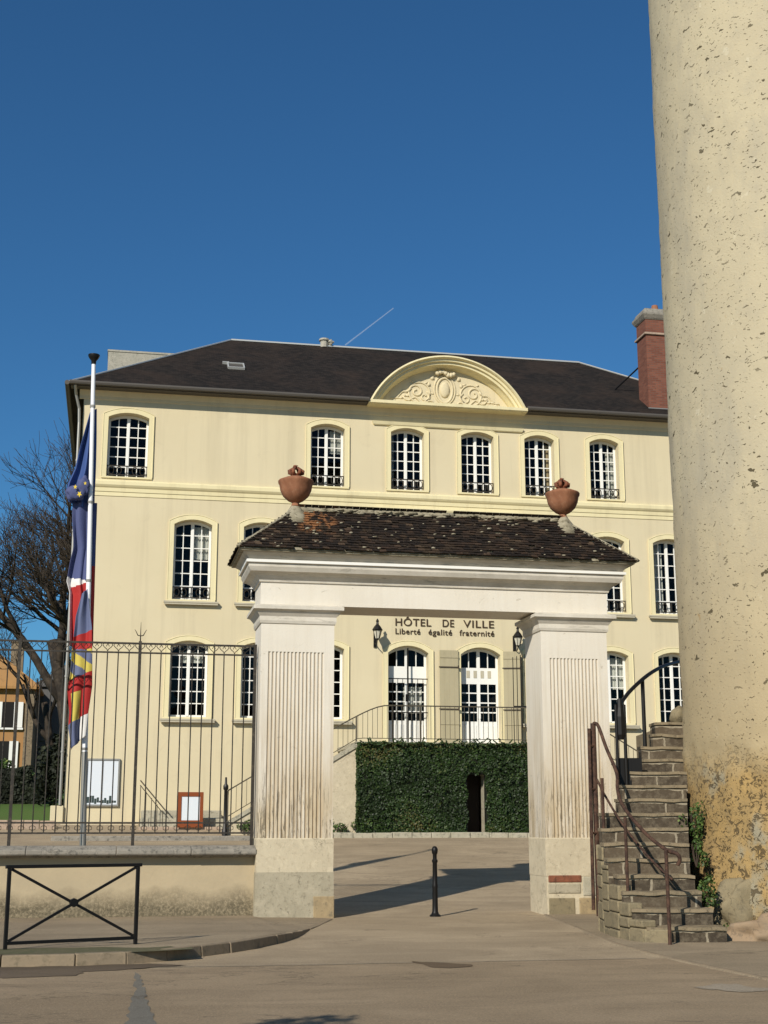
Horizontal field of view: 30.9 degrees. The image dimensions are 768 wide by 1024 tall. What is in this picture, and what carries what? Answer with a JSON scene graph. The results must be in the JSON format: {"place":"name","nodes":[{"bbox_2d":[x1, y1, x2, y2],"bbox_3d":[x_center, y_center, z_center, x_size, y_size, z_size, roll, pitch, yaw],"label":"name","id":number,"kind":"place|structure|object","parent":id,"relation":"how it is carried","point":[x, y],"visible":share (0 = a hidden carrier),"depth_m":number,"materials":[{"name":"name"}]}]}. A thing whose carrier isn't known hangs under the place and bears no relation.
{"place":"outdoors","nodes":[
{"label":"outdoors","id":0,"kind":"place"},
{"bbox_2d":[0,794,63,820],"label":"lawn","id":1,"kind":"structure","parent":0,"point":[27,812],"depth_m":52.17,"materials":[{"name":"green plant"}]},
{"bbox_2d":[0,758,34,774],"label":"shrub","id":2,"kind":"object","parent":1,"relation":"on","point":[6,762],"visible":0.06,"depth_m":67.11,"materials":[{"name":"green plant"}]},
{"bbox_2d":[0,493,42,628],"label":"bare tree","id":3,"kind":"object","parent":1,"relation":"on","point":[18,619],"visible":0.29,"depth_m":68.21,"materials":[{"name":"brown plant"}]},
{"bbox_2d":[0,765,43,803],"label":"hedge","id":4,"kind":"object","parent":1,"relation":"on","point":[28,794],"visible":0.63,"depth_m":58.95,"materials":[{"name":"green plant"}]},
{"bbox_2d":[0,617,71,754],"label":"bare tree","id":5,"kind":"object","parent":1,"relation":"on","point":[45,711],"visible":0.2,"depth_m":69.32,"materials":[{"name":"brown plant"}]},
{"bbox_2d":[0,916,327,954],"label":"pavement","id":6,"kind":"structure","parent":0,"point":[175,931],"depth_m":20.94,"materials":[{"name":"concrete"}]},
{"bbox_2d":[3,863,141,949],"bbox_3d":[-3.939,5.001,17.630,1.810,1.030,0.050,8,-15,-32],"label":"street barrier","id":7,"kind":"object","parent":6,"relation":"on","point":[73,902],"visible":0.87,"depth_m":17.60,"materials":[{"name":"black metal"}]},
{"bbox_2d":[0,946,192,953],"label":"moss strip","id":8,"kind":"object","parent":6,"relation":"on","point":[55,950],"visible":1,"depth_m":16.92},
{"bbox_2d":[0,805,662,968],"bbox_3d":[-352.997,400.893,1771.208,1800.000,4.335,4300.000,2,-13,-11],"label":"ground","id":9,"kind":"structure","parent":0,"point":[382,899],"depth_m":26.59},
{"bbox_2d":[0,642,43,771],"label":"orange house","id":10,"kind":"structure","parent":9,"relation":"on","point":[21,729],"depth_m":76.89,"materials":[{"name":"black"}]},
{"bbox_2d":[0,741,18,768],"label":"window","id":11,"kind":"structure","parent":10,"relation":"in","point":[8,745],"depth_m":76.36,"materials":[{"name":"white wood"}]},
{"bbox_2d":[0,702,23,729],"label":"window","id":12,"kind":"structure","parent":10,"relation":"in","point":[10,706],"depth_m":76.79,"materials":[{"name":"white wood"}]},
{"bbox_2d":[0,820,54,828],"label":"court edging","id":13,"kind":"object","parent":9,"relation":"on","point":[26,826],"visible":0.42,"depth_m":43.50,"materials":[{"name":"beige stone"}]},
{"bbox_2d":[0,418,75,786],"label":"bare tree","id":14,"kind":"object","parent":9,"relation":"on","point":[48,576],"visible":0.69,"depth_m":61.19,"materials":[{"name":"brown plant"}]},
{"bbox_2d":[33,723,67,805],"bbox_3d":[-13.708,10.438,57.269,1.515,3.479,1.467,-4,-14,19],"label":"shrub","id":15,"kind":"object","parent":9,"relation":"on","point":[51,774],"visible":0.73,"depth_m":57.04,"materials":[{"name":"green plant"}]},
{"bbox_2d":[34,664,69,785],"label":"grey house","id":16,"kind":"structure","parent":9,"relation":"on","point":[54,718],"depth_m":81.12,"materials":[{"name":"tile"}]},
{"bbox_2d":[79,353,99,845],"bbox_3d":[-5.696,2.125,26.586,0.432,10.812,0.230,2,-13,-11],"label":"flagpole","id":17,"kind":"object","parent":9,"relation":"on","point":[93,357],"visible":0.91,"depth_m":26.86,"materials":[{"name":"silver metal"}]},
{"bbox_2d":[67,589,91,749],"bbox_3d":[-5.727,2.947,26.233,0.456,3.050,0.149,2,-13,-11],"label":"flag","id":18,"kind":"object","parent":17,"relation":"attached to","point":[83,629],"visible":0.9,"depth_m":26.20,"materials":[{"name":"multicoloured fabric"}]},
{"bbox_2d":[65,409,96,510],"bbox_3d":[-5.927,-1.073,27.249,0.574,2.100,0.409,2,-13,-11],"label":"flag","id":19,"kind":"object","parent":17,"relation":"attached to","point":[77,489],"visible":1,"depth_m":27.29,"materials":[{"name":"blue fabric"}]},
{"bbox_2d":[67,502,96,645],"bbox_3d":[-5.848,1.189,26.871,0.558,2.840,0.160,2,-13,-11],"label":"flag","id":20,"kind":"object","parent":17,"relation":"attached to","point":[76,580],"visible":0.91,"depth_m":26.91,"materials":[{"name":"blue fabric"}]},
{"bbox_2d":[0,963,178,977],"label":"road patch","id":21,"kind":"object","parent":9,"relation":"on","point":[15,972],"visible":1,"depth_m":15.88,"materials":[{"name":"grey asphalt"}]},
{"bbox_2d":[60,824,137,824],"bbox_3d":[-9.318,10.296,45.478,2.500,0.136,0.700,2,-13,-11],"label":"court step","id":22,"kind":"object","parent":9,"relation":"on","point":[98,824],"visible":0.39,"depth_m":45.17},
{"bbox_2d":[0,845,256,918],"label":"boundary wall","id":23,"kind":"structure","parent":9,"relation":"on","point":[197,880],"depth_m":24.66,"materials":[{"name":"paint"}]},
{"bbox_2d":[0,619,256,845],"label":"iron fence","id":24,"kind":"object","parent":23,"relation":"on","point":[10,822],"visible":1,"depth_m":25.36,"materials":[{"name":"black metal"}]},
{"bbox_2d":[51,836,249,840],"bbox_3d":[-6.203,9.746,41.261,7.200,0.239,0.400,2,-13,-11],"label":"court edging","id":25,"kind":"object","parent":9,"relation":"on","point":[154,838],"visible":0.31,"depth_m":40.97,"materials":[{"name":"stone"}]},
{"bbox_2d":[0,919,331,966],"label":"kerb","id":26,"kind":"structure","parent":9,"relation":"on","point":[92,958],"depth_m":16.79,"materials":[{"name":"stone"}]},
{"bbox_2d":[138,780,222,829],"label":"court steps","id":27,"kind":"structure","parent":9,"relation":"on","point":[171,815],"depth_m":44.54,"materials":[{"name":"beige stone"}]},
{"bbox_2d":[177,792,203,826],"bbox_3d":[-6.154,9.471,44.180,0.800,1.100,0.050,2,-13,-11],"label":"notice board","id":28,"kind":"object","parent":9,"relation":"on","point":[183,806],"visible":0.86,"depth_m":44.18,"materials":[{"name":"brown wood"}]},
{"bbox_2d":[222,777,227,835],"bbox_3d":[-4.901,9.113,42.918,0.166,1.800,0.166,-3,-13,11],"label":"iron post","id":29,"kind":"object","parent":9,"relation":"on","point":[225,787],"visible":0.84,"depth_m":42.86,"materials":[{"name":"black metal"}]},
{"bbox_2d":[236,819,249,831],"bbox_3d":[-3.926,9.757,42.870,1.247,0.544,0.432,4,-14,-19],"label":"shrub","id":30,"kind":"object","parent":9,"relation":"on","point":[246,825],"visible":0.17,"depth_m":42.75,"materials":[{"name":"green plant"}]},
{"bbox_2d":[333,819,381,832],"bbox_3d":[-1.240,9.807,43.304,2.457,0.631,0.480,2,-13,-11],"label":"shrub","id":31,"kind":"object","parent":9,"relation":"on","point":[342,827],"visible":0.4,"depth_m":43.37,"materials":[{"name":"green plant"}]},
{"bbox_2d":[50,305,682,821],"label":"town hall","id":32,"kind":"structure","parent":9,"relation":"on","point":[200,451],"depth_m":49.98,"materials":[{"name":"beige paint"}]},
{"bbox_2d":[87,758,119,805],"bbox_3d":[-9.366,8.992,46.185,1.100,1.560,0.087,2,-13,-11],"label":"notice board","id":33,"kind":"object","parent":32,"relation":"attached to","point":[106,782],"visible":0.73,"depth_m":46.18,"materials":[{"name":"white"}]},
{"bbox_2d":[101,408,154,479],"bbox_3d":[-9.041,-2.386,49.038,1.783,2.575,0.442,2,-13,-11],"label":"window","id":34,"kind":"structure","parent":32,"relation":"in","point":[148,470],"depth_m":49.04,"materials":[{"name":"white paint"}]},
{"bbox_2d":[160,635,214,722],"bbox_3d":[-6.715,5.736,47.662,1.860,2.985,0.750,2,-13,-11],"label":"window","id":35,"kind":"structure","parent":32,"relation":"in","point":[187,659],"depth_m":47.65,"materials":[{"name":"white paint"}]},
{"bbox_2d":[164,514,218,605],"bbox_3d":[-6.719,1.698,48.598,1.880,3.215,0.710,2,-13,-11],"label":"window","id":36,"kind":"structure","parent":32,"relation":"in","point":[200,546],"depth_m":48.62,"materials":[{"name":"white paint"}]},
{"bbox_2d":[234,637,254,722],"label":"window","id":37,"kind":"structure","parent":32,"relation":"in","point":[239,659],"depth_m":47.91,"materials":[{"name":"white paint"}]},
{"bbox_2d":[234,517,274,606],"bbox_3d":[-4.318,1.783,48.976,1.880,3.215,0.555,2,-13,-11],"label":"window","id":38,"kind":"structure","parent":32,"relation":"in","point":[242,602],"depth_m":48.88,"materials":[{"name":"white paint"}]},
{"bbox_2d":[305,419,349,488],"bbox_3d":[-2.086,-2.070,50.434,1.609,2.575,0.597,2,-13,-11],"label":"window","id":39,"kind":"structure","parent":32,"relation":"in","point":[336,438],"depth_m":50.41,"materials":[{"name":"white paint"}]},
{"bbox_2d":[334,640,352,724],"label":"window","id":40,"kind":"structure","parent":32,"relation":"in","point":[337,720],"depth_m":48.58,"materials":[{"name":"white paint"}]},
{"bbox_2d":[372,619,382,646],"bbox_3d":[-0.258,4.240,48.765,0.380,0.950,0.689,2,-13,-11],"label":"wall lantern","id":41,"kind":"object","parent":32,"relation":"attached to","point":[377,629],"depth_m":48.57,"materials":[{"name":"black metal"}]},
{"bbox_2d":[386,425,428,492],"bbox_3d":[0.810,-1.945,50.983,1.609,2.575,0.597,2,-13,-11],"label":"window","id":42,"kind":"structure","parent":32,"relation":"in","point":[390,480],"depth_m":50.90,"materials":[{"name":"white paint"}]},
{"bbox_2d":[383,640,433,741],"bbox_3d":[0.810,6.437,49.083,1.829,3.745,0.597,2,-13,-11],"label":"door","id":43,"kind":"structure","parent":32,"relation":"in","point":[396,671],"depth_m":49.11,"materials":[{"name":"white paint"}]},
{"bbox_2d":[456,429,498,495],"bbox_3d":[3.416,-1.851,51.400,1.609,2.575,0.442,2,-13,-11],"label":"window","id":44,"kind":"structure","parent":32,"relation":"in","point":[458,434],"depth_m":51.39,"materials":[{"name":"white paint"}]},
{"bbox_2d":[458,642,504,742],"bbox_3d":[3.416,6.532,49.500,1.829,3.745,0.442,2,-13,-11],"label":"door","id":45,"kind":"structure","parent":32,"relation":"in","point":[476,731],"depth_m":49.61,"materials":[{"name":"white paint"}]},
{"bbox_2d":[513,627,522,650],"bbox_3d":[4.748,4.572,49.688,0.380,0.950,0.689,2,-13,-11],"label":"wall lantern","id":46,"kind":"object","parent":32,"relation":"attached to","point":[517,637],"depth_m":49.48,"materials":[{"name":"black metal"}]},
{"bbox_2d":[522,649,526,726],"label":"window","id":47,"kind":"structure","parent":32,"relation":"in","point":[523,651],"depth_m":49.65,"materials":[{"name":"white paint"}]},
{"bbox_2d":[519,430,559,497],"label":"window","id":48,"kind":"structure","parent":32,"relation":"in","point":[547,486],"depth_m":51.91,"materials":[{"name":"white paint"}]},
{"bbox_2d":[584,434,624,501],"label":"window","id":49,"kind":"structure","parent":32,"relation":"in","point":[610,465],"depth_m":52.36,"materials":[{"name":"white paint"}]},
{"bbox_2d":[591,531,635,617],"bbox_3d":[8.256,2.324,51.360,1.880,3.215,0.555,2,-13,-11],"label":"window","id":50,"kind":"structure","parent":32,"relation":"in","point":[628,606],"depth_m":51.38,"materials":[{"name":"white paint"}]},
{"bbox_2d":[607,646,639,728],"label":"window","id":51,"kind":"structure","parent":32,"relation":"in","point":[616,667],"depth_m":50.68,"materials":[{"name":"white paint"}]},
{"bbox_2d":[648,534,677,618],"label":"window","id":52,"kind":"structure","parent":32,"relation":"in","point":[654,550],"depth_m":51.92,"materials":[{"name":"white paint"}]},
{"bbox_2d":[653,647,682,721],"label":"window","id":53,"kind":"structure","parent":32,"relation":"in","point":[661,653],"depth_m":51.00,"materials":[{"name":"white paint"}]},
{"bbox_2d":[177,958,632,966],"bbox_3d":[0.194,5.418,16.692,6.250,0.001,0.092,2,-13,-11],"label":"road joint","id":54,"kind":"object","parent":9,"relation":"on","point":[398,962],"visible":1,"depth_m":16.72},
{"bbox_2d":[220,741,616,834],"bbox_3d":[2.560,9.519,46.407,16.200,3.350,3.890,2,-13,-11],"label":"perron","id":55,"kind":"object","parent":9,"relation":"on","point":[344,784],"visible":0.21,"depth_m":43.97,"materials":[{"name":"beige stone"}]},
{"bbox_2d":[227,705,636,820],"bbox_3d":[2.893,8.135,44.965,15.844,3.672,0.044,2,-13,-11],"label":"terrace railing","id":56,"kind":"object","parent":55,"relation":"on","point":[420,706],"visible":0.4,"depth_m":44.97,"materials":[{"name":"grey metal"}]},
{"bbox_2d":[354,737,528,832],"bbox_3d":[2.969,8.815,44.409,8.020,3.151,0.560,2,-13,-11],"label":"ivy","id":57,"kind":"object","parent":55,"relation":"attached to","point":[412,787],"visible":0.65,"depth_m":44.14,"materials":[{"name":"green plant"}]},
{"bbox_2d":[467,775,478,831],"bbox_3d":[2.800,9.571,45.075,0.560,2.060,0.050,2,-13,-11],"label":"cellar door","id":58,"kind":"structure","parent":55,"relation":"in","point":[472,780],"depth_m":45.10,"materials":[{"name":"black wood"}]},
{"bbox_2d":[333,832,528,837],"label":"court kerb","id":59,"kind":"structure","parent":9,"relation":"on","point":[434,835],"depth_m":43.27,"materials":[{"name":"beige stone"}]},
{"bbox_2d":[227,504,639,917],"bbox_3d":[0.940,3.764,26.703,7.887,7.763,2.091,2,-13,-11],"label":"gateway","id":60,"kind":"object","parent":9,"relation":"on","point":[308,574],"visible":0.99,"depth_m":26.39,"materials":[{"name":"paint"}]},
{"bbox_2d":[278,465,313,505],"bbox_3d":[-1.722,-0.509,27.145,0.700,0.825,0.700,2,-13,-11],"label":"urn","id":61,"kind":"object","parent":60,"relation":"on","point":[295,488],"visible":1,"depth_m":26.92,"materials":[{"name":"ceramic"}]},
{"bbox_2d":[512,654,526,742],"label":"iron gate","id":62,"kind":"structure","parent":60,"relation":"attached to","point":[517,697],"depth_m":48.45,"materials":[{"name":"black"}]},
{"bbox_2d":[545,478,579,516],"bbox_3d":[3.619,-0.280,28.157,0.700,0.825,0.700,2,-13,-11],"label":"urn","id":63,"kind":"object","parent":60,"relation":"on","point":[562,499],"visible":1,"depth_m":27.94,"materials":[{"name":"ceramic"}]},
{"bbox_2d":[430,846,440,916],"bbox_3d":[0.937,6.795,25.544,0.210,1.260,0.210,2,-13,-11],"label":"bollard","id":64,"kind":"object","parent":9,"relation":"on","point":[435,913],"visible":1,"depth_m":25.48,"materials":[{"name":"black metal"}]},
{"bbox_2d":[544,914,767,978],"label":"kerb","id":65,"kind":"structure","parent":9,"relation":"on","point":[604,938],"depth_m":17.67,"materials":[{"name":"concrete"}]},
{"bbox_2d":[596,706,726,942],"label":"stone staircase","id":66,"kind":"structure","parent":9,"relation":"on","point":[654,796],"depth_m":21.27,"materials":[{"name":"grey stone"}]},
{"bbox_2d":[587,722,681,944],"bbox_3d":[3.724,4.718,20.988,0.631,3.318,3.484,3,-13,-15],"label":"stair handrail","id":67,"kind":"object","parent":66,"relation":"on","point":[594,782],"visible":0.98,"depth_m":22.31,"materials":[{"name":"metal"}]},
{"bbox_2d":[614,660,679,798],"bbox_3d":[4.910,4.266,24.503,0.383,3.713,3.494,-8,-15,31],"label":"stair handrail","id":68,"kind":"object","parent":66,"relation":"on","point":[625,765],"visible":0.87,"depth_m":23.20,"materials":[{"name":"black metal"}]},
{"bbox_2d":[677,801,705,835],"bbox_3d":[4.885,4.852,22.008,0.446,0.572,0.316,10,-16,-36],"label":"wall plant","id":69,"kind":"object","parent":66,"relation":"attached to","point":[697,820],"depth_m":22.00,"materials":[{"name":"green plant"}]},
{"bbox_2d":[689,830,708,867],"bbox_3d":[4.780,5.185,21.392,0.426,0.569,0.295,2,-13,-11],"label":"wall plant","id":70,"kind":"object","parent":66,"relation":"attached to","point":[697,847],"depth_m":21.36,"materials":[{"name":"green plant"}]},
{"bbox_2d":[697,873,719,907],"bbox_3d":[4.790,5.611,20.603,0.271,0.507,0.474,-8,-15,33],"label":"wall plant","id":71,"kind":"object","parent":66,"relation":"attached to","point":[710,893],"depth_m":20.56,"materials":[{"name":"green plant"}]},
{"bbox_2d":[648,0,767,924],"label":"round tower","id":72,"kind":"structure","parent":9,"relation":"on","point":[709,63],"depth_m":22.89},
{"bbox_2d":[0,0,662,682],"label":"sky","id":73,"kind":"structure","parent":0,"point":[476,177],"materials":[{"name":"blue"}]},
{"bbox_2d":[0,959,767,1023],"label":"road","id":74,"kind":"structure","parent":0,"point":[641,991],"depth_m":13.47,"materials":[{"name":"grey asphalt"}]},
{"bbox_2d":[124,972,155,1023],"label":"road patch","id":75,"kind":"object","parent":74,"relation":"on","point":[139,1010],"visible":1,"depth_m":12.48,"materials":[{"name":"grey asphalt"}]},
{"bbox_2d":[412,961,472,967],"bbox_3d":[0.584,5.362,16.457,0.983,0.001,0.551,-8,-15,33],"label":"road patch","id":76,"kind":"object","parent":74,"relation":"on","point":[441,964],"visible":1,"depth_m":16.45,"materials":[{"name":"grey asphalt"}]},
{"bbox_2d":[696,984,767,991],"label":"road patch","id":77,"kind":"object","parent":74,"relation":"on","point":[734,987],"visible":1,"depth_m":14.01,"materials":[{"name":"grey asphalt"}]},
{"bbox_2d":[543,914,767,980],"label":"pavement","id":78,"kind":"structure","parent":0,"point":[751,957],"depth_m":18.19,"materials":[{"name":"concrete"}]},
{"bbox_2d":[713,877,752,926],"bbox_3d":[5.499,6.088,20.923,1.135,1.144,0.513,2,-13,-11],"label":"boulder","id":79,"kind":"object","parent":78,"relation":"on","point":[733,894],"visible":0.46,"depth_m":20.80,"materials":[{"name":"stone"}]},
{"bbox_2d":[727,912,767,940],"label":"boulder","id":80,"kind":"object","parent":78,"relation":"on","point":[755,930],"visible":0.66,"depth_m":19.69,"materials":[{"name":"stone"}]}
]}

